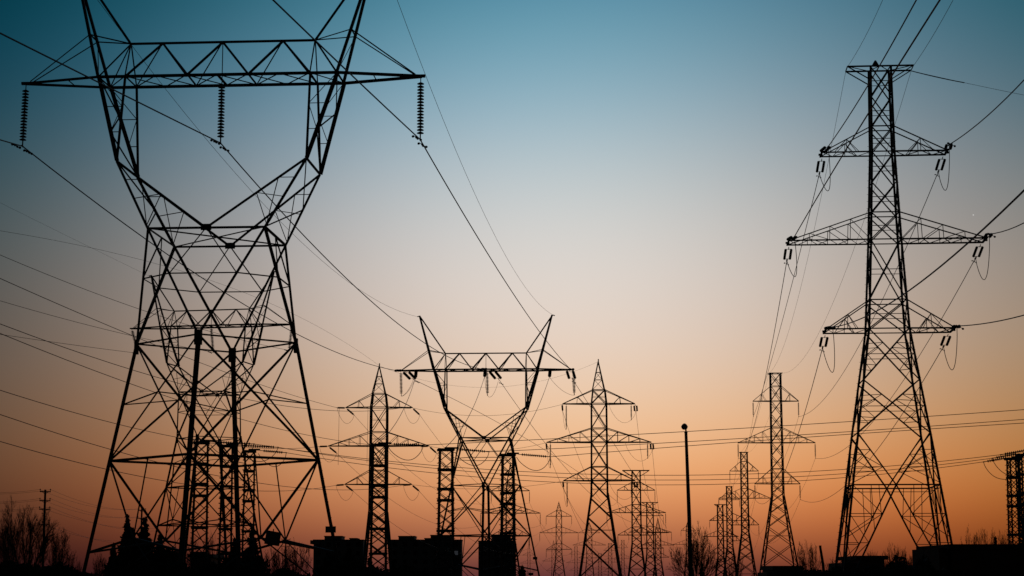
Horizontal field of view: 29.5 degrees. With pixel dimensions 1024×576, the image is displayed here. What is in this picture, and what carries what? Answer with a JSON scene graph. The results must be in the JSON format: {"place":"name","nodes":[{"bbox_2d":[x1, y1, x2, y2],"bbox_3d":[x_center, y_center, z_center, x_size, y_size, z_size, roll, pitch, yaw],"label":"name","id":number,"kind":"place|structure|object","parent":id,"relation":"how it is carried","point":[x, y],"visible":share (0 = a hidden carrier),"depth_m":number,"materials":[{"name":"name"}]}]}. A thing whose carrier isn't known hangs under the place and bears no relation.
{"place":"outdoors","nodes":[
{"label":"outdoors","id":0,"kind":"place"},
{"bbox_2d":[189,440,213,570],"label":"gantry column","id":1,"kind":"structure","parent":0,"point":[205,443],"depth_m":158.75,"materials":[{"name":"metal"}]},
{"bbox_2d":[217,441,254,444],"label":"insulator string","id":2,"kind":"object","parent":1,"relation":"attached to","point":[228,442],"visible":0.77,"depth_m":159.82,"materials":[{"name":"ceramic"}]},
{"bbox_2d":[256,444,995,475],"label":"power line","id":3,"kind":"object","parent":2,"relation":"attached to","point":[613,474],"visible":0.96,"depth_m":158.53,"materials":[{"name":"metal"}]},
{"bbox_2d":[217,443,233,560],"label":"gantry column","id":4,"kind":"structure","parent":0,"point":[222,487],"depth_m":161.78,"materials":[{"name":"metal"}]},
{"bbox_2d":[238,444,275,448],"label":"insulator string","id":5,"kind":"object","parent":4,"relation":"attached to","point":[251,445],"visible":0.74,"depth_m":162.60,"materials":[{"name":"ceramic"}]},
{"bbox_2d":[280,447,991,479],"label":"power line","id":6,"kind":"object","parent":5,"relation":"attached to","point":[633,479],"visible":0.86,"depth_m":160.81,"materials":[{"name":"metal"}]},
{"bbox_2d":[240,449,259,556],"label":"gantry column","id":7,"kind":"structure","parent":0,"point":[244,501],"depth_m":164.77,"materials":[{"name":"metal"}]},
{"bbox_2d":[260,449,286,453],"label":"insulator string","id":8,"kind":"object","parent":7,"relation":"attached to","point":[264,450],"visible":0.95,"depth_m":165.61,"materials":[{"name":"ceramic"}]},
{"bbox_2d":[289,453,980,484],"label":"power line","id":9,"kind":"object","parent":8,"relation":"attached to","point":[638,484],"visible":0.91,"depth_m":165.30,"materials":[{"name":"metal"}]},
{"bbox_2d":[478,537,512,575],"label":"apartment building","id":10,"kind":"structure","parent":0,"point":[495,560],"depth_m":663.69,"materials":[{"name":"concrete"}]},
{"bbox_2d":[0,0,1023,575],"label":"sky","id":11,"kind":"structure","parent":0,"point":[645,170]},
{"bbox_2d":[1004,456,1023,543],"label":"gantry column","id":12,"kind":"structure","parent":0,"point":[1009,514],"depth_m":165.05,"materials":[{"name":"metal"}]},
{"bbox_2d":[1015,452,1023,543],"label":"gantry column","id":13,"kind":"structure","parent":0,"point":[1020,472],"depth_m":159.15,"materials":[{"name":"metal"}]},
{"bbox_3d":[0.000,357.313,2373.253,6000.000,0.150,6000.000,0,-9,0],"label":"ground","id":14,"kind":"structure","parent":0,"visible":0},
{"bbox_2d":[0,528,23,562],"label":"bare tree","id":15,"kind":"object","parent":14,"relation":"on","point":[7,552],"visible":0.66,"depth_m":178.11,"materials":[{"name":"black plant"}]},
{"bbox_2d":[0,495,62,566],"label":"bare tree","id":16,"kind":"object","parent":14,"relation":"on","point":[42,548],"visible":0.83,"depth_m":198.10,"materials":[{"name":"black plant"}]},
{"bbox_2d":[39,489,50,567],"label":"utility pole","id":17,"kind":"object","parent":14,"relation":"on","point":[44,509],"visible":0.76,"depth_m":221.58,"materials":[{"name":"brown wood"}]},
{"bbox_2d":[46,528,75,565],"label":"bare tree","id":18,"kind":"object","parent":14,"relation":"on","point":[58,557],"visible":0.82,"depth_m":202.75,"materials":[{"name":"black plant"}]},
{"bbox_2d":[55,561,81,575],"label":"shrub","id":19,"kind":"object","parent":14,"relation":"on","point":[67,568],"visible":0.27,"depth_m":148.70,"materials":[{"name":"black plant"}]},
{"bbox_2d":[58,571,95,575],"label":"shrub","id":20,"kind":"object","parent":14,"relation":"on","point":[73,574],"visible":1,"depth_m":86.68,"materials":[{"name":"black plant"}]},
{"bbox_2d":[93,553,106,575],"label":"bare tree","id":21,"kind":"object","parent":14,"relation":"on","point":[98,572],"visible":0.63,"depth_m":178.10,"materials":[{"name":"black plant"}]},
{"bbox_2d":[117,527,146,565],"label":"conifer tree","id":22,"kind":"object","parent":14,"relation":"on","point":[132,554],"visible":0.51,"depth_m":144.24,"materials":[{"name":"black plant"}]},
{"bbox_2d":[113,544,155,567],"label":"shrub","id":23,"kind":"object","parent":14,"relation":"on","point":[149,555],"visible":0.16,"depth_m":145.28,"materials":[{"name":"black plant"}]},
{"bbox_2d":[137,517,154,552],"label":"conifer tree","id":24,"kind":"object","parent":14,"relation":"on","point":[144,534],"visible":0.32,"depth_m":150.60,"materials":[{"name":"black plant"}]},
{"bbox_2d":[187,554,223,572],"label":"building","id":25,"kind":"structure","parent":14,"relation":"on","point":[212,557],"depth_m":168.31,"materials":[{"name":"brown brick"}]},
{"bbox_2d":[130,271,288,562],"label":"transmission tower","id":26,"kind":"structure","parent":14,"relation":"on","point":[166,355],"depth_m":273.98,"materials":[{"name":"metal"}]},
{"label":"insulator string","id":27,"kind":"object","parent":26,"relation":"attached to","visible":0},
{"bbox_2d":[1,255,286,350],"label":"power line","id":28,"kind":"object","parent":27,"relation":"attached to","point":[126,304],"visible":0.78,"depth_m":213.43,"materials":[{"name":"metal"}]},
{"bbox_2d":[21,0,424,575],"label":"transmission tower","id":29,"kind":"structure","parent":14,"relation":"on","point":[272,538],"depth_m":114.76,"materials":[{"name":"metal"}]},
{"bbox_2d":[19,85,28,146],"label":"insulator string","id":30,"kind":"object","parent":29,"relation":"hanging from","point":[23,127],"visible":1,"depth_m":116.64,"materials":[{"name":"ceramic"}]},
{"bbox_2d":[23,146,396,370],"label":"power line","id":31,"kind":"object","parent":30,"relation":"hanging from","point":[28,151],"visible":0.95,"depth_m":142.66,"materials":[{"name":"metal"}]},
{"bbox_2d":[217,81,224,143],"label":"insulator string","id":32,"kind":"object","parent":29,"relation":"hanging from","point":[221,99],"visible":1,"depth_m":115.79,"materials":[{"name":"ceramic"}]},
{"bbox_2d":[0,32,219,144],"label":"power line","id":33,"kind":"object","parent":32,"relation":"hanging from","point":[214,140],"visible":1,"depth_m":95.62,"materials":[{"name":"metal"}]},
{"bbox_2d":[219,143,480,368],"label":"power line","id":34,"kind":"object","parent":32,"relation":"hanging from","point":[223,147],"visible":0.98,"depth_m":147.76,"materials":[{"name":"metal"}]},
{"bbox_2d":[98,1,416,316],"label":"earth wire","id":35,"kind":"object","parent":29,"relation":"attached to","point":[230,167],"visible":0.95,"depth_m":158.78,"materials":[{"name":"metal"}]},
{"bbox_2d":[417,78,423,137],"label":"insulator string","id":36,"kind":"object","parent":29,"relation":"hanging from","point":[420,111],"visible":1,"depth_m":114.91,"materials":[{"name":"ceramic"}]},
{"bbox_2d":[272,0,421,140],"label":"power line","id":37,"kind":"object","parent":36,"relation":"hanging from","point":[341,65],"visible":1,"depth_m":94.43,"materials":[{"name":"metal"}]},
{"bbox_2d":[417,141,570,369],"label":"power line","id":38,"kind":"object","parent":36,"relation":"hanging from","point":[422,144],"visible":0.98,"depth_m":143.09,"materials":[{"name":"metal"}]},
{"bbox_2d":[397,0,554,315],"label":"earth wire","id":39,"kind":"object","parent":29,"relation":"attached to","point":[455,149],"visible":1,"depth_m":151.35,"materials":[{"name":"metal"}]},
{"bbox_2d":[218,555,269,572],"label":"shrub","id":40,"kind":"object","parent":14,"relation":"on","point":[231,567],"visible":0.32,"depth_m":157.82,"materials":[{"name":"black plant"}]},
{"bbox_2d":[243,525,260,557],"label":"conifer tree","id":41,"kind":"object","parent":14,"relation":"on","point":[256,552],"visible":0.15,"depth_m":168.28,"materials":[{"name":"black plant"}]},
{"bbox_2d":[264,547,283,572],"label":"bare tree","id":42,"kind":"object","parent":14,"relation":"on","point":[273,563],"visible":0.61,"depth_m":237.60,"materials":[{"name":"black plant"}]},
{"bbox_2d":[271,545,293,569],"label":"bare tree","id":43,"kind":"object","parent":14,"relation":"on","point":[285,560],"visible":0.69,"depth_m":237.37,"materials":[{"name":"black plant"}]},
{"bbox_2d":[268,569,299,575],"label":"shrub","id":44,"kind":"object","parent":14,"relation":"on","point":[287,572],"visible":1,"depth_m":90.65,"materials":[{"name":"black plant"}]},
{"bbox_2d":[283,537,312,574],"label":"bare tree","id":45,"kind":"object","parent":14,"relation":"on","point":[294,559],"visible":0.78,"depth_m":237.61,"materials":[{"name":"black plant"}]},
{"bbox_2d":[310,536,364,568],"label":"apartment building","id":46,"kind":"structure","parent":14,"relation":"on","point":[343,544],"depth_m":634.41,"materials":[{"name":"concrete"}]},
{"bbox_2d":[328,363,428,569],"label":"transmission tower","id":47,"kind":"structure","parent":14,"relation":"on","point":[367,534],"depth_m":261.07,"materials":[{"name":"metal"}]},
{"bbox_2d":[368,442,391,572],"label":"gantry column","id":48,"kind":"structure","parent":14,"relation":"on","point":[384,445],"depth_m":158.76,"materials":[{"name":"metal"}]},
{"bbox_2d":[394,443,423,445],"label":"insulator string","id":49,"kind":"object","parent":48,"relation":"attached to","point":[406,444],"visible":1,"depth_m":159.78,"materials":[{"name":"ceramic"}]},
{"bbox_2d":[428,409,1023,444],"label":"power line","id":50,"kind":"object","parent":49,"relation":"attached to","point":[716,429],"visible":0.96,"depth_m":155.33,"materials":[{"name":"metal"}]},
{"bbox_2d":[391,535,462,575],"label":"apartment building","id":51,"kind":"structure","parent":14,"relation":"on","point":[409,551],"depth_m":654.01,"materials":[{"name":"concrete"}]},
{"bbox_2d":[435,447,457,575],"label":"gantry column","id":52,"kind":"structure","parent":14,"relation":"on","point":[452,513],"depth_m":161.78,"materials":[{"name":"metal"}]},
{"bbox_2d":[460,448,488,452],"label":"insulator string","id":53,"kind":"object","parent":52,"relation":"attached to","point":[474,450],"visible":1,"depth_m":162.71,"materials":[{"name":"ceramic"}]},
{"bbox_2d":[489,419,1023,451],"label":"power line","id":54,"kind":"object","parent":53,"relation":"attached to","point":[754,437],"visible":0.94,"depth_m":156.62,"materials":[{"name":"metal"}]},
{"bbox_2d":[401,315,571,575],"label":"transmission tower","id":55,"kind":"structure","parent":14,"relation":"on","point":[525,369],"depth_m":267.24,"materials":[{"name":"metal"}]},
{"bbox_2d":[498,452,518,575],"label":"gantry column","id":56,"kind":"structure","parent":14,"relation":"on","point":[512,455],"depth_m":164.78,"materials":[{"name":"metal"}]},
{"bbox_2d":[518,453,550,457],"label":"insulator string","id":57,"kind":"object","parent":56,"relation":"attached to","point":[526,454],"visible":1,"depth_m":165.66,"materials":[{"name":"ceramic"}]},
{"bbox_2d":[551,423,1020,456],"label":"power line","id":58,"kind":"object","parent":57,"relation":"attached to","point":[787,438],"visible":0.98,"depth_m":158.10,"materials":[{"name":"metal"}]},
{"bbox_2d":[480,463,539,575],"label":"transmission tower","id":59,"kind":"structure","parent":14,"relation":"on","point":[506,527],"depth_m":452.49,"materials":[{"name":"metal"}]},
{"bbox_2d":[540,502,577,575],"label":"transmission tower","id":60,"kind":"structure","parent":14,"relation":"on","point":[561,516],"depth_m":702.40,"materials":[{"name":"metal"}]},
{"bbox_2d":[574,523,604,575],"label":"transmission tower","id":61,"kind":"structure","parent":14,"relation":"on","point":[589,553],"depth_m":814.72,"materials":[{"name":"metal"}]},
{"bbox_2d":[547,359,650,575],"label":"transmission tower","id":62,"kind":"structure","parent":14,"relation":"on","point":[606,442],"depth_m":258.30,"materials":[{"name":"metal"}]},
{"bbox_2d":[607,470,665,575],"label":"transmission tower","id":63,"kind":"structure","parent":14,"relation":"on","point":[632,524],"depth_m":460.60,"materials":[{"name":"metal"}]},
{"bbox_2d":[629,502,671,575],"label":"transmission tower","id":64,"kind":"structure","parent":14,"relation":"on","point":[653,532],"depth_m":632.58,"materials":[{"name":"metal"}]},
{"bbox_2d":[647,520,672,575],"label":"transmission tower","id":65,"kind":"structure","parent":14,"relation":"on","point":[661,557],"depth_m":842.33,"materials":[{"name":"metal"}]},
{"bbox_2d":[681,423,692,575],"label":"lamp pole","id":66,"kind":"object","parent":14,"relation":"on","point":[684,426],"visible":1,"depth_m":109.30,"materials":[{"name":"metal"}]},
{"bbox_2d":[667,522,724,575],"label":"bare tree","id":67,"kind":"object","parent":14,"relation":"on","point":[698,557],"visible":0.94,"depth_m":232.48,"materials":[{"name":"black plant"}]},
{"bbox_2d":[702,504,738,575],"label":"transmission tower","id":68,"kind":"structure","parent":14,"relation":"on","point":[718,530],"depth_m":684.06,"materials":[{"name":"metal"}]},
{"bbox_2d":[709,486,749,575],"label":"transmission tower","id":69,"kind":"structure","parent":14,"relation":"on","point":[727,531],"depth_m":675.32,"materials":[{"name":"metal"}]},
{"bbox_2d":[724,552,743,575],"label":"bare tree","id":70,"kind":"object","parent":14,"relation":"on","point":[732,566],"visible":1,"depth_m":247.37,"materials":[{"name":"black plant"}]},
{"bbox_2d":[718,452,769,575],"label":"transmission tower","id":71,"kind":"structure","parent":14,"relation":"on","point":[748,516],"depth_m":522.96,"materials":[{"name":"metal"}]},
{"bbox_2d":[738,373,814,571],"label":"transmission tower","id":72,"kind":"structure","parent":14,"relation":"on","point":[784,503],"depth_m":351.20,"materials":[{"name":"metal"}]},
{"bbox_2d":[757,566,803,575],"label":"building","id":73,"kind":"structure","parent":14,"relation":"on","point":[777,570],"depth_m":148.43,"materials":[{"name":"brown brick"}]},
{"bbox_2d":[789,568,810,575],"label":"shrub","id":74,"kind":"object","parent":14,"relation":"on","point":[800,572],"visible":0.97,"depth_m":138.21,"materials":[{"name":"black plant"}]},
{"bbox_2d":[795,540,820,569],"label":"bare tree","id":75,"kind":"object","parent":14,"relation":"on","point":[804,564],"visible":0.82,"depth_m":247.45,"materials":[{"name":"black plant"}]},
{"bbox_2d":[806,568,838,575],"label":"shrub","id":76,"kind":"object","parent":14,"relation":"on","point":[828,572],"visible":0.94,"depth_m":91.00,"materials":[{"name":"black plant"}]},
{"bbox_2d":[828,556,887,572],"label":"building","id":77,"kind":"structure","parent":14,"relation":"on","point":[866,561],"depth_m":148.54,"materials":[{"name":"brown brick"}]},
{"bbox_2d":[785,60,987,574],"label":"transmission tower","id":78,"kind":"structure","parent":14,"relation":"on","point":[848,497],"depth_m":137.80,"materials":[{"name":"metal"}]},
{"bbox_2d":[783,247,791,261],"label":"insulator string","id":79,"kind":"object","parent":78,"relation":"hanging from","point":[785,252],"visible":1,"depth_m":140.73,"materials":[{"name":"ceramic"}]},
{"bbox_2d":[738,262,788,458],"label":"power line","id":80,"kind":"object","parent":79,"relation":"hanging from","point":[771,347],"visible":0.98,"depth_m":172.97,"materials":[{"name":"metal"}]},
{"bbox_2d":[786,236,797,240],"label":"insulator string","id":81,"kind":"object","parent":78,"relation":"attached to","point":[790,238],"visible":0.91,"depth_m":135.37,"materials":[{"name":"ceramic"}]},
{"bbox_2d":[794,0,940,236],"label":"power line","id":82,"kind":"object","parent":81,"relation":"attached to","point":[932,11],"visible":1,"depth_m":85.04,"materials":[{"name":"metal"}]},
{"bbox_2d":[816,159,824,174],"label":"insulator string","id":83,"kind":"object","parent":78,"relation":"hanging from","point":[823,166],"visible":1,"depth_m":141.22,"materials":[{"name":"ceramic"}]},
{"bbox_2d":[753,176,818,416],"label":"power line","id":84,"kind":"object","parent":83,"relation":"hanging from","point":[792,281],"visible":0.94,"depth_m":187.23,"materials":[{"name":"metal"}]},
{"bbox_2d":[819,336,828,347],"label":"insulator string","id":85,"kind":"object","parent":78,"relation":"hanging from","point":[821,340],"visible":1,"depth_m":139.87,"materials":[{"name":"ceramic"}]},
{"bbox_2d":[759,349,824,503],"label":"power line","id":86,"kind":"object","parent":85,"relation":"hanging from","point":[801,422],"visible":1,"depth_m":172.12,"materials":[{"name":"metal"}]},
{"bbox_2d":[820,146,830,151],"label":"insulator string","id":87,"kind":"object","parent":78,"relation":"attached to","point":[825,148],"visible":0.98,"depth_m":136.52,"materials":[{"name":"ceramic"}]},
{"bbox_2d":[828,0,916,146],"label":"power line","id":88,"kind":"object","parent":87,"relation":"attached to","point":[876,70],"visible":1,"depth_m":104.73,"materials":[{"name":"metal"}]},
{"bbox_2d":[824,326,835,329],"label":"insulator string","id":89,"kind":"object","parent":78,"relation":"attached to","point":[828,327],"visible":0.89,"depth_m":133.68,"materials":[{"name":"ceramic"}]},
{"bbox_2d":[832,189,1023,327],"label":"power line","id":90,"kind":"object","parent":89,"relation":"attached to","point":[993,219],"visible":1,"depth_m":76.40,"materials":[{"name":"metal"}]},
{"bbox_2d":[935,157,945,172],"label":"insulator string","id":91,"kind":"object","parent":78,"relation":"hanging from","point":[942,166],"visible":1,"depth_m":140.67,"materials":[{"name":"ceramic"}]},
{"bbox_2d":[799,173,938,416],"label":"power line","id":92,"kind":"object","parent":91,"relation":"hanging from","point":[888,286],"visible":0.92,"depth_m":179.45,"materials":[{"name":"metal"}]},
{"bbox_2d":[944,144,952,149],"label":"insulator string","id":93,"kind":"object","parent":78,"relation":"attached to","point":[946,146],"visible":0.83,"depth_m":135.72,"materials":[{"name":"ceramic"}]},
{"bbox_2d":[947,80,1023,146],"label":"power line","id":94,"kind":"object","parent":93,"relation":"attached to","point":[950,144],"visible":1,"depth_m":117.40,"materials":[{"name":"metal"}]},
{"bbox_2d":[972,244,983,258],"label":"insulator string","id":95,"kind":"object","parent":78,"relation":"hanging from","point":[975,251],"visible":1,"depth_m":139.67,"materials":[{"name":"ceramic"}]},
{"bbox_2d":[816,259,975,458],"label":"power line","id":96,"kind":"object","parent":95,"relation":"attached to","point":[920,353],"visible":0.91,"depth_m":173.38,"materials":[{"name":"metal"}]},
{"bbox_2d":[884,555,909,574],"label":"shrub","id":97,"kind":"object","parent":14,"relation":"on","point":[900,566],"visible":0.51,"depth_m":138.34,"materials":[{"name":"black plant"}]},
{"bbox_2d":[912,544,1023,575],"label":"building","id":98,"kind":"structure","parent":14,"relation":"on","point":[987,559],"depth_m":116.87,"materials":[{"name":"brown brick"}]},
{"bbox_2d":[971,527,1000,543],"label":"bare tree","id":99,"kind":"object","parent":14,"relation":"on","point":[984,540],"visible":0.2,"depth_m":228.26,"materials":[{"name":"black plant"}]},
{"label":"insulator string","id":100,"kind":"object","parent":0,"visible":0},
{"bbox_2d":[0,278,336,407],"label":"power line","id":101,"kind":"object","parent":100,"relation":"attached to","point":[142,339],"visible":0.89,"depth_m":155.21,"materials":[{"name":"metal"}]},
{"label":"insulator string","id":102,"kind":"object","parent":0,"visible":0},
{"bbox_2d":[1,324,398,410],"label":"power line","id":103,"kind":"object","parent":102,"relation":"attached to","point":[161,378],"visible":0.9,"depth_m":151.68,"materials":[{"name":"metal"}]},
{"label":"insulator string","id":104,"kind":"object","parent":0,"visible":0},
{"bbox_2d":[0,390,318,448],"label":"power line","id":105,"kind":"object","parent":104,"relation":"attached to","point":[135,428],"visible":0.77,"depth_m":153.69,"materials":[{"name":"metal"}]},
{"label":"insulator string","id":106,"kind":"object","parent":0,"visible":0},
{"bbox_2d":[0,333,420,446],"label":"power line","id":107,"kind":"object","parent":106,"relation":"attached to","point":[186,402],"visible":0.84,"depth_m":155.08,"materials":[{"name":"metal"}]},
{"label":"insulator string","id":108,"kind":"object","parent":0,"visible":0},
{"bbox_2d":[0,441,335,490],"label":"power line","id":109,"kind":"object","parent":108,"relation":"attached to","point":[113,470],"visible":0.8,"depth_m":145.88,"materials":[{"name":"metal"}]},
{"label":"insulator string","id":110,"kind":"object","parent":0,"visible":0},
{"bbox_2d":[0,414,402,489],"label":"power line","id":111,"kind":"object","parent":110,"relation":"attached to","point":[170,465],"visible":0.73,"depth_m":147.79,"materials":[{"name":"metal"}]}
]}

